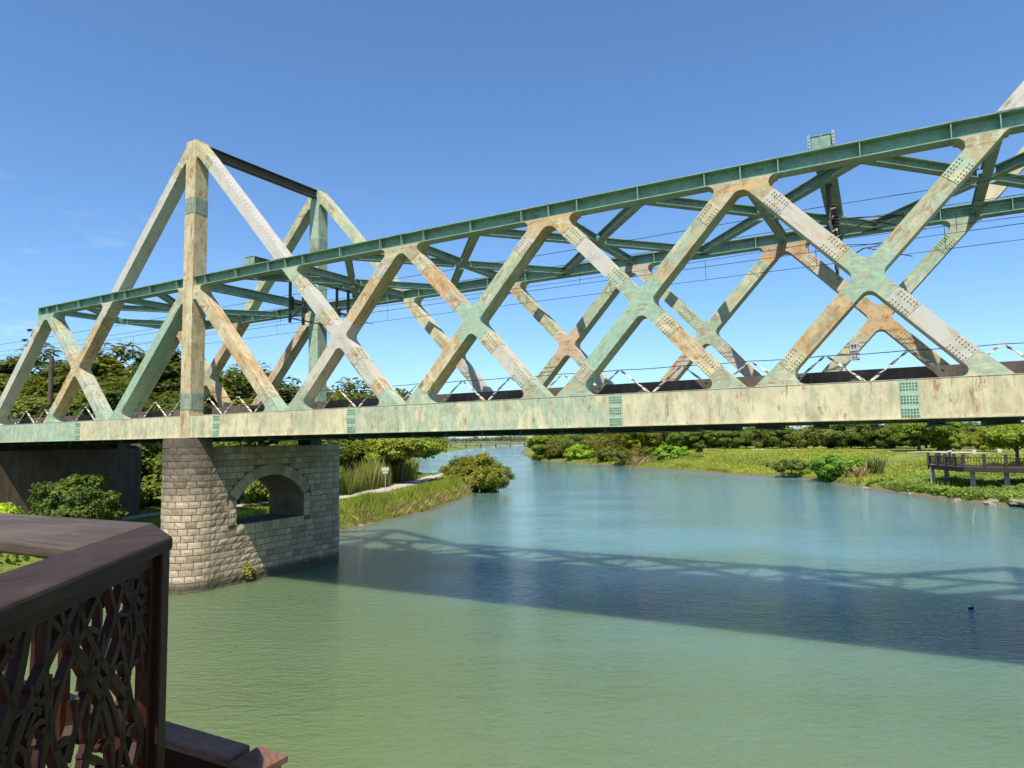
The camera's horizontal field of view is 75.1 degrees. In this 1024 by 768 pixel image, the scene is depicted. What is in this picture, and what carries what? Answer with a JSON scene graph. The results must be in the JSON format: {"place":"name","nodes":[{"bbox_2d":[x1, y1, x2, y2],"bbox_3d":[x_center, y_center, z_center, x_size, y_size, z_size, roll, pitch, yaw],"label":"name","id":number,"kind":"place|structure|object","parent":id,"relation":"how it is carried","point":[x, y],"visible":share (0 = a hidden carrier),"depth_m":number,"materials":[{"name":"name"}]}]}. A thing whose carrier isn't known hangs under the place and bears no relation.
{"place":"outdoors","nodes":[
{"label":"outdoors","id":0,"kind":"place"},
{"bbox_2d":[0,443,526,573],"bbox_3d":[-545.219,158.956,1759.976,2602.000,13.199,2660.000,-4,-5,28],"label":"ground","id":1,"kind":"structure","parent":0,"point":[10,563],"depth_m":52.12,"materials":[{"name":"plant"}]},
{"bbox_2d":[0,362,12,394],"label":"hill tree","id":2,"kind":"object","parent":1,"relation":"on","point":[3,370],"visible":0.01,"depth_m":72.34,"materials":[{"name":"green plant"}]},
{"bbox_2d":[0,502,23,513],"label":"leafy bush","id":3,"kind":"object","parent":1,"relation":"on","point":[8,508],"visible":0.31,"depth_m":33.12,"materials":[{"name":"green plant"}]},
{"bbox_2d":[2,553,24,560],"bbox_3d":[-39.233,7.557,27.066,26.760,3.158,24.765,-4,-5,28],"label":"ground cover","id":4,"kind":"object","parent":1,"relation":"on","point":[7,557],"visible":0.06,"depth_m":30.03,"materials":[{"name":"green plant"}]},
{"bbox_2d":[0,374,47,417],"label":"hill tree","id":5,"kind":"object","parent":1,"relation":"on","point":[31,390],"visible":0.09,"depth_m":64.39,"materials":[{"name":"green plant"}]},
{"bbox_2d":[0,342,62,391],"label":"hill tree","id":6,"kind":"object","parent":1,"relation":"on","point":[6,376],"visible":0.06,"depth_m":72.17,"materials":[{"name":"green plant"}]},
{"bbox_2d":[47,356,54,407],"bbox_3d":[-41.462,3.298,59.628,0.947,11.697,0.477,-7,-8,52],"label":"utility pole","id":7,"kind":"object","parent":1,"relation":"on","point":[50,382],"visible":0.48,"depth_m":59.81,"materials":[{"name":"concrete"}]},
{"bbox_2d":[0,395,115,418],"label":"hill tree","id":8,"kind":"object","parent":1,"relation":"on","point":[24,403],"visible":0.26,"depth_m":58.79,"materials":[{"name":"green plant"}]},
{"bbox_2d":[0,444,141,516],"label":"abutment","id":9,"kind":"object","parent":1,"relation":"on","point":[23,468],"visible":0.5,"depth_m":41.82,"materials":[{"name":"concrete"}]},
{"bbox_2d":[24,473,128,520],"bbox_3d":[-22.256,6.532,34.040,5.561,3.934,4.140,-4,-5,28],"label":"leafy bush","id":10,"kind":"object","parent":1,"relation":"on","point":[98,506],"visible":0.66,"depth_m":33.19,"materials":[{"name":"green plant"}]},
{"bbox_2d":[24,357,128,396],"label":"hill tree","id":11,"kind":"object","parent":1,"relation":"on","point":[39,363],"visible":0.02,"depth_m":73.00,"materials":[{"name":"green plant"}]},
{"bbox_2d":[35,393,123,416],"bbox_3d":[-39.213,5.163,63.164,16.106,8.792,13.854,-1,-5,2],"label":"hill tree","id":12,"kind":"object","parent":1,"relation":"on","point":[76,398],"depth_m":61.65,"materials":[{"name":"green plant"}]},
{"bbox_2d":[38,364,156,397],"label":"hill tree","id":13,"kind":"object","parent":1,"relation":"on","point":[58,382],"visible":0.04,"depth_m":69.79,"materials":[{"name":"green plant"}]},
{"bbox_2d":[44,340,155,392],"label":"hill tree","id":14,"kind":"object","parent":1,"relation":"on","point":[100,363],"visible":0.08,"depth_m":72.55,"materials":[{"name":"green plant"}]},
{"bbox_2d":[72,376,179,475],"bbox_3d":[-36.641,4.551,63.500,13.891,11.057,16.062,0,-5,-16],"label":"hill tree","id":15,"kind":"object","parent":1,"relation":"on","point":[113,396],"visible":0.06,"depth_m":59.71,"materials":[{"name":"green plant"}]},
{"bbox_2d":[129,353,145,372],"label":"hill tree","id":16,"kind":"object","parent":1,"relation":"on","point":[137,361],"visible":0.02,"depth_m":74.15,"materials":[{"name":"green plant"}]},
{"bbox_2d":[140,443,162,505],"bbox_3d":[-28.519,6.656,53.229,10.544,7.522,9.552,3,-6,-41],"label":"bush","id":17,"kind":"object","parent":1,"relation":"on","point":[151,468],"visible":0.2,"depth_m":51.31,"materials":[{"name":"green plant"}]},
{"bbox_2d":[102,377,215,406],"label":"hill tree","id":18,"kind":"object","parent":1,"relation":"on","point":[162,388],"visible":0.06,"depth_m":69.43,"materials":[{"name":"green plant"}]},
{"bbox_2d":[159,349,181,382],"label":"hill tree","id":19,"kind":"object","parent":1,"relation":"on","point":[175,357],"visible":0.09,"depth_m":74.68,"materials":[{"name":"green plant"}]},
{"bbox_2d":[141,401,218,472],"bbox_3d":[-30.130,6.279,63.902,16.914,9.233,14.549,3,-6,-41],"label":"hill tree","id":20,"kind":"object","parent":1,"relation":"on","point":[169,406],"visible":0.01,"depth_m":61.93,"materials":[{"name":"green plant"}]},
{"bbox_2d":[132,361,252,410],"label":"hill tree","id":21,"kind":"object","parent":1,"relation":"on","point":[173,371],"visible":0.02,"depth_m":72.18,"materials":[{"name":"green plant"}]},
{"bbox_2d":[157,369,248,408],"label":"hill tree","id":22,"kind":"object","parent":1,"relation":"on","point":[225,382],"visible":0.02,"depth_m":68.90,"materials":[{"name":"green plant"}]},
{"bbox_2d":[178,360,270,398],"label":"hill tree","id":23,"kind":"object","parent":1,"relation":"on","point":[240,391],"visible":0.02,"depth_m":72.70,"materials":[{"name":"green plant"}]},
{"bbox_2d":[213,441,240,446],"bbox_3d":[-24.073,7.065,54.810,8.547,6.731,9.435,-5,-6,38],"label":"bush","id":24,"kind":"object","parent":1,"relation":"on","point":[218,444],"depth_m":53.86,"materials":[{"name":"green plant"}]},
{"bbox_2d":[230,396,253,405],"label":"hill tree","id":25,"kind":"object","parent":1,"relation":"on","point":[231,398],"depth_m":70.21,"materials":[{"name":"green plant"}]},
{"bbox_2d":[237,488,247,504],"bbox_3d":[-21.519,7.405,46.970,5.462,4.301,6.028,2,-6,-30],"label":"bush","id":26,"kind":"object","parent":1,"relation":"on","point":[241,497],"visible":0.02,"depth_m":46.45,"materials":[{"name":"green plant"}]},
{"bbox_2d":[232,399,253,441],"bbox_3d":[-27.611,6.231,63.585,14.266,9.820,12.337,-1,-5,-5],"label":"hill tree","id":27,"kind":"object","parent":1,"relation":"on","point":[238,400],"depth_m":64.90,"materials":[{"name":"green plant"}]},
{"bbox_2d":[240,480,268,504],"bbox_3d":[-18.724,7.832,51.390,5.075,3.997,5.602,4,-7,-44],"label":"bush","id":28,"kind":"object","parent":1,"relation":"on","point":[257,489],"visible":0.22,"depth_m":50.20,"materials":[{"name":"green plant"}]},
{"bbox_2d":[227,391,349,440],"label":"hill tree","id":29,"kind":"object","parent":1,"relation":"on","point":[249,397],"depth_m":74.15,"materials":[{"name":"green plant"}]},
{"bbox_2d":[224,439,364,465],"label":"hill tree","id":30,"kind":"object","parent":1,"relation":"on","point":[347,452],"visible":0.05,"depth_m":66.72,"materials":[{"name":"green plant"}]},
{"bbox_2d":[122,473,471,528],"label":"grass","id":31,"kind":"structure","parent":1,"relation":"on","point":[412,491],"depth_m":56.43,"materials":[{"name":"plant"}]},
{"bbox_2d":[245,374,360,446],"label":"hill tree","id":32,"kind":"object","parent":1,"relation":"on","point":[289,395],"visible":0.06,"depth_m":70.31,"materials":[{"name":"green plant"}]},
{"bbox_2d":[278,440,344,478],"bbox_3d":[-19.051,7.484,59.458,8.210,6.465,9.062,-2,-5,7],"label":"bush","id":33,"kind":"object","parent":1,"relation":"on","point":[291,442],"visible":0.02,"depth_m":59.45,"materials":[{"name":"green plant"}]},
{"bbox_2d":[291,391,374,400],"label":"hill tree","id":34,"kind":"object","parent":1,"relation":"on","point":[338,396],"visible":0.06,"depth_m":85.33,"materials":[{"name":"green plant"}]},
{"bbox_2d":[339,439,405,466],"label":"leafy tree","id":35,"kind":"object","parent":1,"relation":"on","point":[396,462],"visible":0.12,"depth_m":76.55,"materials":[{"name":"green plant"}]},
{"bbox_2d":[339,454,419,495],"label":"reeds","id":36,"kind":"object","parent":1,"relation":"on","point":[355,478],"visible":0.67,"depth_m":68.17,"materials":[{"name":"plant"}]},
{"bbox_2d":[331,377,439,459],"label":"hill tree","id":37,"kind":"object","parent":1,"relation":"on","point":[401,393],"visible":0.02,"depth_m":96.98,"materials":[{"name":"green plant"}]},
{"bbox_2d":[382,467,388,490],"bbox_3d":[-11.452,8.847,60.111,0.660,2.750,0.092,1,-5,-22],"label":"sign post","id":38,"kind":"object","parent":1,"relation":"on","point":[385,469],"visible":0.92,"depth_m":60.14,"materials":[{"name":"metal"}]},
{"bbox_2d":[343,437,449,482],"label":"leafy tree","id":39,"kind":"object","parent":1,"relation":"on","point":[402,450],"visible":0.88,"depth_m":72.91,"materials":[{"name":"green plant"}]},
{"bbox_2d":[339,481,474,523],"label":"dry grass","id":40,"kind":"structure","parent":1,"relation":"on","point":[428,503],"depth_m":59.04,"materials":[{"name":"plant"}]},
{"bbox_2d":[434,451,515,491],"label":"mangrove bush","id":41,"kind":"object","parent":1,"relation":"on","point":[467,469],"visible":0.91,"depth_m":81.95,"materials":[{"name":"green plant"}]},
{"bbox_2d":[450,440,571,448],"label":"bridge","id":42,"kind":"structure","parent":1,"relation":"on","point":[524,442],"depth_m":491.23,"materials":[{"name":"concrete"}]},
{"bbox_2d":[115,473,443,519],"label":"path","id":43,"kind":"structure","parent":0,"point":[417,481],"depth_m":63.54,"materials":[{"name":"concrete"}]},
{"bbox_2d":[0,0,1023,438],"label":"sky","id":44,"kind":"structure","parent":0,"point":[410,115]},
{"bbox_2d":[3,445,1023,767],"bbox_3d":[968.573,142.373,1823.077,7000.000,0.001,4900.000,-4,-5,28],"label":"water","id":45,"kind":"structure","parent":0,"point":[553,615],"depth_m":21.56,"materials":[{"name":"liquid"}]},
{"bbox_2d":[161,438,339,593],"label":"stone pier","id":46,"kind":"structure","parent":45,"relation":"in","point":[217,543],"depth_m":30.82,"materials":[{"name":"stone"}]},
{"bbox_2d":[242,563,257,581],"bbox_3d":[-12.143,8.902,30.815,0.589,1.227,0.703,-4,-5,28],"label":"pier weed","id":47,"kind":"object","parent":46,"relation":"attached to","point":[248,570],"visible":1,"depth_m":30.69,"materials":[{"name":"green plant"}]},
{"bbox_2d":[0,81,1023,445],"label":"truss bridge","id":48,"kind":"structure","parent":46,"relation":"on","point":[984,389],"depth_m":23.46,"materials":[{"name":"paint"}]},
{"bbox_2d":[243,254,372,324],"bbox_3d":[-8.380,-4.018,31.287,2.736,2.570,8.010,-4,-5,28],"label":"catenary gantry","id":49,"kind":"object","parent":48,"relation":"on","point":[253,259],"visible":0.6,"depth_m":30.85,"materials":[{"name":"metal"}]},
{"bbox_2d":[9,342,1023,423],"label":"zigzag railing","id":50,"kind":"object","parent":48,"relation":"attached to","point":[767,372],"visible":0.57,"depth_m":20.45,"materials":[{"name":"metal"}]},
{"bbox_2d":[807,130,925,274],"bbox_3d":[11.098,-5.247,20.706,2.736,2.570,8.010,-4,-5,28],"label":"catenary gantry","id":51,"kind":"object","parent":48,"relation":"on","point":[830,192],"visible":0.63,"depth_m":19.66,"materials":[{"name":"metal"}]},
{"bbox_2d":[0,175,1023,363],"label":"overhead line","id":52,"kind":"object","parent":51,"relation":"hanging from","point":[614,262],"visible":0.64,"depth_m":22.44,"materials":[{"name":"metal"}]},
{"bbox_2d":[0,194,1023,369],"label":"overhead line","id":53,"kind":"object","parent":51,"relation":"hanging from","point":[602,276],"visible":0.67,"depth_m":25.33,"materials":[{"name":"metal"}]},
{"bbox_2d":[442,428,803,441],"bbox_3d":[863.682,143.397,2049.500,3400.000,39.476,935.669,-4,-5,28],"label":"hills","id":54,"kind":"structure","parent":0,"point":[524,436],"depth_m":2379.86,"materials":[{"name":"green plant"}]},
{"bbox_2d":[521,443,1023,507],"bbox_3d":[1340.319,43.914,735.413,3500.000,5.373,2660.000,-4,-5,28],"label":"ground","id":55,"kind":"structure","parent":0,"point":[896,458],"depth_m":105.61,"materials":[{"name":"plant"}]},
{"bbox_2d":[526,435,568,455],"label":"tree","id":56,"kind":"object","parent":55,"relation":"on","point":[536,444],"visible":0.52,"depth_m":200.08,"materials":[{"name":"green plant"}]},
{"bbox_2d":[542,445,567,458],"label":"slope bush","id":57,"kind":"object","parent":55,"relation":"on","point":[548,454],"visible":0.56,"depth_m":193.89,"materials":[{"name":"green plant"}]},
{"bbox_2d":[545,434,574,455],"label":"tree","id":58,"kind":"object","parent":55,"relation":"on","point":[558,448],"visible":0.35,"depth_m":190.16,"materials":[{"name":"green plant"}]},
{"bbox_2d":[563,444,596,458],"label":"slope bush","id":59,"kind":"object","parent":55,"relation":"on","point":[577,451],"visible":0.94,"depth_m":178.89,"materials":[{"name":"green plant"}]},
{"bbox_2d":[559,434,603,448],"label":"tree","id":60,"kind":"object","parent":55,"relation":"on","point":[578,439],"visible":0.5,"depth_m":186.07,"materials":[{"name":"green plant"}]},
{"bbox_2d":[582,434,626,450],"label":"tree","id":61,"kind":"object","parent":55,"relation":"on","point":[590,442],"visible":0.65,"depth_m":178.99,"materials":[{"name":"green plant"}]},
{"bbox_2d":[590,443,621,461],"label":"slope bush","id":62,"kind":"object","parent":55,"relation":"on","point":[601,453],"visible":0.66,"depth_m":162.82,"materials":[{"name":"green plant"}]},
{"bbox_2d":[616,438,643,450],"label":"tree","id":63,"kind":"object","parent":55,"relation":"on","point":[629,444],"visible":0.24,"depth_m":182.34,"materials":[{"name":"green plant"}]},
{"bbox_2d":[443,432,821,444],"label":"woods","id":64,"kind":"object","parent":55,"relation":"on","point":[501,440],"visible":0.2,"depth_m":747.71,"materials":[{"name":"green plant"}]},
{"bbox_2d":[608,445,660,464],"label":"slope bush","id":65,"kind":"object","parent":55,"relation":"on","point":[626,454],"visible":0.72,"depth_m":151.75,"materials":[{"name":"green plant"}]},
{"bbox_2d":[615,454,658,464],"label":"dry plant","id":66,"kind":"object","parent":55,"relation":"on","point":[639,459],"visible":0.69,"depth_m":147.25,"materials":[{"name":"plant"}]},
{"bbox_2d":[615,433,663,447],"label":"tree","id":67,"kind":"object","parent":55,"relation":"on","point":[633,436],"visible":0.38,"depth_m":171.94,"materials":[{"name":"green plant"}]},
{"bbox_2d":[644,443,657,447],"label":"tree","id":68,"kind":"object","parent":55,"relation":"on","point":[651,445],"visible":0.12,"depth_m":186.23,"materials":[{"name":"green plant"}]},
{"bbox_2d":[643,432,689,446],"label":"tree","id":69,"kind":"object","parent":55,"relation":"on","point":[656,439],"visible":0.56,"depth_m":169.78,"materials":[{"name":"green plant"}]},
{"bbox_2d":[650,444,692,460],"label":"slope bush","id":70,"kind":"object","parent":55,"relation":"on","point":[664,449],"visible":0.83,"depth_m":149.87,"materials":[{"name":"green plant"}]},
{"bbox_2d":[665,432,706,447],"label":"tree","id":71,"kind":"object","parent":55,"relation":"on","point":[680,439],"visible":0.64,"depth_m":164.68,"materials":[{"name":"green plant"}]},
{"bbox_2d":[694,440,706,452],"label":"tilted shrub","id":72,"kind":"object","parent":55,"relation":"on","point":[699,445],"visible":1,"depth_m":142.27,"materials":[{"name":"green plant"}]},
{"bbox_2d":[689,431,722,448],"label":"tree","id":73,"kind":"object","parent":55,"relation":"on","point":[709,436],"visible":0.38,"depth_m":164.57,"materials":[{"name":"green plant"}]},
{"bbox_2d":[714,429,746,448],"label":"tree","id":74,"kind":"object","parent":55,"relation":"on","point":[727,439],"visible":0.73,"depth_m":159.52,"materials":[{"name":"green plant"}]},
{"bbox_2d":[732,427,762,447],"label":"tree","id":75,"kind":"object","parent":55,"relation":"on","point":[746,445],"visible":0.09,"depth_m":163.34,"materials":[{"name":"green plant"}]},
{"bbox_2d":[734,427,782,447],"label":"tree","id":76,"kind":"object","parent":55,"relation":"on","point":[747,437],"visible":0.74,"depth_m":155.95,"materials":[{"name":"green plant"}]},
{"bbox_2d":[759,430,774,447],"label":"tree","id":77,"kind":"object","parent":55,"relation":"on","point":[767,445],"visible":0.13,"depth_m":160.89,"materials":[{"name":"green plant"}]},
{"bbox_2d":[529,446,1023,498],"bbox_3d":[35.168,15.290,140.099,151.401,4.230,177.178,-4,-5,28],"label":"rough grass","id":78,"kind":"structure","parent":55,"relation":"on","point":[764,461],"depth_m":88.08,"materials":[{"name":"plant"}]},
{"bbox_2d":[761,426,794,447],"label":"tree","id":79,"kind":"object","parent":55,"relation":"on","point":[775,440],"visible":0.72,"depth_m":150.87,"materials":[{"name":"green plant"}]},
{"bbox_2d":[765,459,807,473],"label":"slope bush","id":80,"kind":"object","parent":55,"relation":"on","point":[795,464],"visible":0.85,"depth_m":98.76,"materials":[{"name":"green plant"}]},
{"bbox_2d":[783,425,822,447],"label":"tree","id":81,"kind":"object","parent":55,"relation":"on","point":[800,437],"visible":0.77,"depth_m":146.83,"materials":[{"name":"green plant"}]},
{"bbox_2d":[792,430,820,447],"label":"tree","id":82,"kind":"object","parent":55,"relation":"on","point":[804,442],"visible":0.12,"depth_m":150.44,"materials":[{"name":"green plant"}]},
{"bbox_2d":[803,425,840,448],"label":"tree","id":83,"kind":"object","parent":55,"relation":"on","point":[828,434],"visible":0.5,"depth_m":143.89,"materials":[{"name":"green plant"}]},
{"bbox_2d":[805,453,863,482],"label":"slope bush","id":84,"kind":"object","parent":55,"relation":"on","point":[831,466],"visible":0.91,"depth_m":87.64,"materials":[{"name":"green plant"}]},
{"bbox_2d":[821,433,854,447],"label":"tree","id":85,"kind":"object","parent":55,"relation":"on","point":[831,445],"visible":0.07,"depth_m":145.42,"materials":[{"name":"green plant"}]},
{"bbox_2d":[828,424,872,447],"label":"tree","id":86,"kind":"object","parent":55,"relation":"on","point":[843,439],"visible":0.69,"depth_m":139.82,"materials":[{"name":"green plant"}]},
{"bbox_2d":[843,467,871,477],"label":"dry plant","id":87,"kind":"object","parent":55,"relation":"on","point":[860,472],"visible":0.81,"depth_m":85.93,"materials":[{"name":"plant"}]},
{"bbox_2d":[861,455,888,473],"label":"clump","id":88,"kind":"object","parent":55,"relation":"on","point":[876,464],"visible":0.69,"depth_m":86.70,"materials":[{"name":"plant"}]},
{"bbox_2d":[850,424,900,448],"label":"tree","id":89,"kind":"object","parent":55,"relation":"on","point":[868,431],"visible":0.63,"depth_m":134.86,"materials":[{"name":"green plant"}]},
{"bbox_2d":[744,422,1020,444],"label":"woods","id":90,"kind":"object","parent":55,"relation":"on","point":[972,425],"visible":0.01,"depth_m":156.44,"materials":[{"name":"green plant"}]},
{"bbox_2d":[871,423,920,448],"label":"tree","id":91,"kind":"object","parent":55,"relation":"on","point":[889,437],"visible":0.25,"depth_m":133.87,"materials":[{"name":"green plant"}]},
{"bbox_2d":[877,423,952,450],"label":"tree","id":92,"kind":"object","parent":55,"relation":"on","point":[903,430],"visible":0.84,"depth_m":109.34,"materials":[{"name":"green plant"}]},
{"bbox_2d":[899,436,938,447],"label":"tree","id":93,"kind":"object","parent":55,"relation":"on","point":[911,442],"visible":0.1,"depth_m":132.60,"materials":[{"name":"green plant"}]},
{"bbox_2d":[866,470,1023,500],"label":"creeper","id":94,"kind":"object","parent":55,"relation":"on","point":[980,488],"visible":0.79,"depth_m":66.46,"materials":[{"name":"green plant"}]},
{"bbox_2d":[927,422,966,450],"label":"tree","id":95,"kind":"object","parent":55,"relation":"on","point":[952,438],"visible":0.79,"depth_m":109.38,"materials":[{"name":"green plant"}]},
{"bbox_2d":[937,422,976,447],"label":"tree","id":96,"kind":"object","parent":55,"relation":"on","point":[971,430],"visible":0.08,"depth_m":128.49,"materials":[{"name":"green plant"}]},
{"bbox_2d":[926,452,1023,487],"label":"timber dock","id":97,"kind":"object","parent":55,"relation":"on","point":[948,465],"visible":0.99,"depth_m":64.25,"materials":[{"name":"wood"}]},
{"bbox_2d":[960,426,997,451],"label":"tree","id":98,"kind":"object","parent":55,"relation":"on","point":[976,441],"visible":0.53,"depth_m":103.54,"materials":[{"name":"green plant"}]},
{"bbox_2d":[982,498,998,504],"bbox_3d":[41.962,10.312,57.933,2.153,0.774,1.256,2,-5,-29],"label":"rock","id":99,"kind":"object","parent":55,"relation":"on","point":[992,501],"visible":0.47,"depth_m":57.53,"materials":[{"name":"stone"}]},
{"bbox_2d":[977,424,1023,465],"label":"tree","id":100,"kind":"object","parent":55,"relation":"on","point":[1012,436],"visible":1,"depth_m":73.67,"materials":[{"name":"green plant"}]},
{"bbox_2d":[987,424,1023,450],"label":"tree","id":101,"kind":"object","parent":55,"relation":"on","point":[1007,447],"visible":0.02,"depth_m":100.15,"materials":[{"name":"green plant"}]},
{"bbox_2d":[1007,498,1023,504],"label":"rock","id":102,"kind":"object","parent":55,"relation":"on","point":[1017,501],"visible":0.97,"depth_m":55.61,"materials":[{"name":"stone"}]},
{"bbox_2d":[688,448,1022,452],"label":"path","id":103,"kind":"structure","parent":0,"point":[914,452],"depth_m":105.06,"materials":[{"name":"concrete"}]},
{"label":"ground","id":104,"kind":"structure","parent":0,"visible":0},
{"bbox_2d":[2,673,287,767],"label":"kerb rail","id":105,"kind":"object","parent":104,"relation":"on","point":[186,747],"visible":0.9,"depth_m":3.85,"materials":[{"name":"brown metal"}]},
{"bbox_3d":[-3.725,3.278,1.205,9.910,2.460,5.530,-4,-5,28],"label":"viewing platform","id":106,"kind":"object","parent":104,"relation":"on","visible":0},
{"bbox_2d":[0,513,172,767],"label":"platform railing","id":107,"kind":"object","parent":106,"relation":"on","point":[58,598],"visible":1,"depth_m":2.61,"materials":[{"name":"brown metal"}]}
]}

